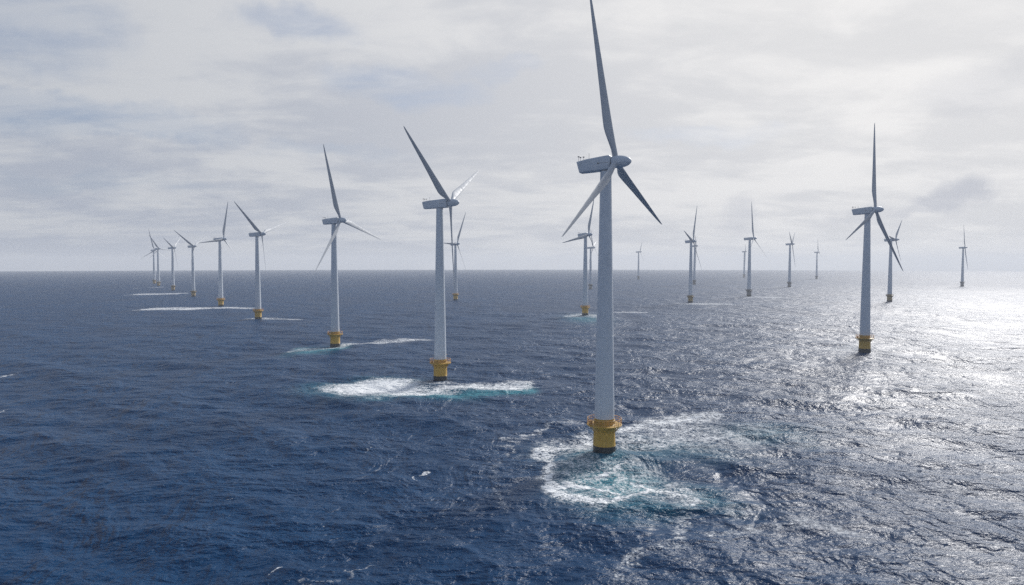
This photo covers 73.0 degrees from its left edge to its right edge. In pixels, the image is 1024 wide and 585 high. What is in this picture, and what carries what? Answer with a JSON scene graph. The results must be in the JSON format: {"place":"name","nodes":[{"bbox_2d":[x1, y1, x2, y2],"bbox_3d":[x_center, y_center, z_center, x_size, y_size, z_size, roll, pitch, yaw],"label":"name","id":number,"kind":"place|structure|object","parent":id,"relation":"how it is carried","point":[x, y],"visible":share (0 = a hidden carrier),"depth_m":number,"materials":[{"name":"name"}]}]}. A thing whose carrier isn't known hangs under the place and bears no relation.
{"place":"outdoors","nodes":[
{"label":"outdoors","id":0,"kind":"place"},
{"bbox_2d":[0,270,1023,584],"bbox_3d":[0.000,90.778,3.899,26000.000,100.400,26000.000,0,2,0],"label":"sea","id":1,"kind":"structure","parent":0,"point":[774,430],"depth_m":173.13,"materials":[{"name":"liquid"}]},
{"bbox_2d":[142,229,165,283],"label":"wind turbine","id":2,"kind":"object","parent":1,"relation":"in","point":[154,280],"visible":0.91,"depth_m":1424.55,"materials":[{"name":"white paint"}]},
{"bbox_2d":[149,235,177,285],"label":"wind turbine","id":3,"kind":"object","parent":1,"relation":"in","point":[158,281],"visible":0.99,"depth_m":1285.03,"materials":[{"name":"white paint"}]},
{"bbox_2d":[165,237,180,290],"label":"wind turbine","id":4,"kind":"object","parent":1,"relation":"in","point":[172,286],"visible":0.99,"depth_m":1066.76,"materials":[{"name":"white paint"}]},
{"bbox_2d":[174,230,205,296],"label":"wind turbine","id":5,"kind":"object","parent":1,"relation":"in","point":[193,290],"visible":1,"depth_m":866.04,"materials":[{"name":"white paint"}]},
{"bbox_2d":[200,203,239,305],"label":"wind turbine","id":6,"kind":"object","parent":1,"relation":"in","point":[220,299],"visible":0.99,"depth_m":672.03,"materials":[{"name":"white paint"}]},
{"bbox_2d":[235,203,285,318],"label":"wind turbine","id":7,"kind":"object","parent":1,"relation":"in","point":[257,311],"visible":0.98,"depth_m":515.15,"materials":[{"name":"white paint"}]},
{"bbox_2d":[314,144,382,347],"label":"wind turbine","id":8,"kind":"object","parent":1,"relation":"in","point":[334,334],"visible":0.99,"depth_m":344.74,"materials":[{"name":"white paint"}]},
{"bbox_2d":[404,127,478,380],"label":"wind turbine","id":9,"kind":"object","parent":1,"relation":"in","point":[440,363],"visible":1,"depth_m":245.18,"materials":[{"name":"white paint"}]},
{"bbox_2d":[445,213,466,299],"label":"wind turbine","id":10,"kind":"object","parent":1,"relation":"in","point":[455,295],"visible":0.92,"depth_m":783.04,"materials":[{"name":"white paint"}]},
{"bbox_2d":[562,200,597,314],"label":"wind turbine","id":11,"kind":"object","parent":1,"relation":"in","point":[584,306],"visible":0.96,"depth_m":555.30,"materials":[{"name":"white paint"}]},
{"bbox_2d":[587,236,596,288],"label":"wind turbine","id":12,"kind":"object","parent":1,"relation":"in","point":[590,285],"visible":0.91,"depth_m":1123.38,"materials":[{"name":"grey paint"}]},
{"bbox_2d":[562,0,661,453],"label":"wind turbine","id":13,"kind":"object","parent":1,"relation":"in","point":[604,424],"visible":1,"depth_m":150.45,"materials":[{"name":"white paint"}]},
{"bbox_2d":[636,243,641,278],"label":"wind turbine","id":14,"kind":"object","parent":1,"relation":"in","point":[640,251],"visible":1,"depth_m":1851.38,"materials":[{"name":"grey paint"}]},
{"bbox_2d":[684,209,700,302],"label":"wind turbine","id":15,"kind":"object","parent":1,"relation":"in","point":[690,296],"visible":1,"depth_m":734.59,"materials":[{"name":"white paint"}]},
{"bbox_2d":[692,238,697,284],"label":"wind turbine","id":16,"kind":"object","parent":1,"relation":"in","point":[694,271],"visible":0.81,"depth_m":1374.25,"materials":[{"name":"grey paint"}]},
{"bbox_2d":[742,245,746,276],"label":"wind turbine","id":17,"kind":"object","parent":1,"relation":"in","point":[744,274],"visible":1,"depth_m":2124.12,"materials":[{"name":"grey paint"}]},
{"bbox_2d":[744,201,765,295],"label":"wind turbine","id":18,"kind":"object","parent":1,"relation":"in","point":[749,290],"visible":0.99,"depth_m":876.78,"materials":[{"name":"grey paint"}]},
{"bbox_2d":[786,232,794,286],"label":"wind turbine","id":19,"kind":"object","parent":1,"relation":"in","point":[789,282],"visible":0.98,"depth_m":1230.30,"materials":[{"name":"grey paint"}]},
{"bbox_2d":[814,251,822,278],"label":"wind turbine","id":20,"kind":"object","parent":1,"relation":"in","point":[816,276],"visible":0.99,"depth_m":1896.80,"materials":[{"name":"grey paint"}]},
{"bbox_2d":[846,123,902,352],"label":"wind turbine","id":21,"kind":"object","parent":1,"relation":"in","point":[864,338],"visible":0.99,"depth_m":323.50,"materials":[{"name":"white paint"}]},
{"bbox_2d":[884,221,901,301],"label":"wind turbine","id":22,"kind":"object","parent":1,"relation":"in","point":[888,295],"visible":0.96,"depth_m":753.54,"materials":[{"name":"white paint"}]},
{"bbox_2d":[959,234,967,285],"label":"wind turbine","id":23,"kind":"object","parent":1,"relation":"in","point":[962,282],"visible":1,"depth_m":1276.44,"materials":[{"name":"grey paint"}]},
{"bbox_2d":[0,0,1023,270],"label":"sky","id":24,"kind":"structure","parent":0,"point":[120,120],"materials":[{"name":"grey"}]}
]}

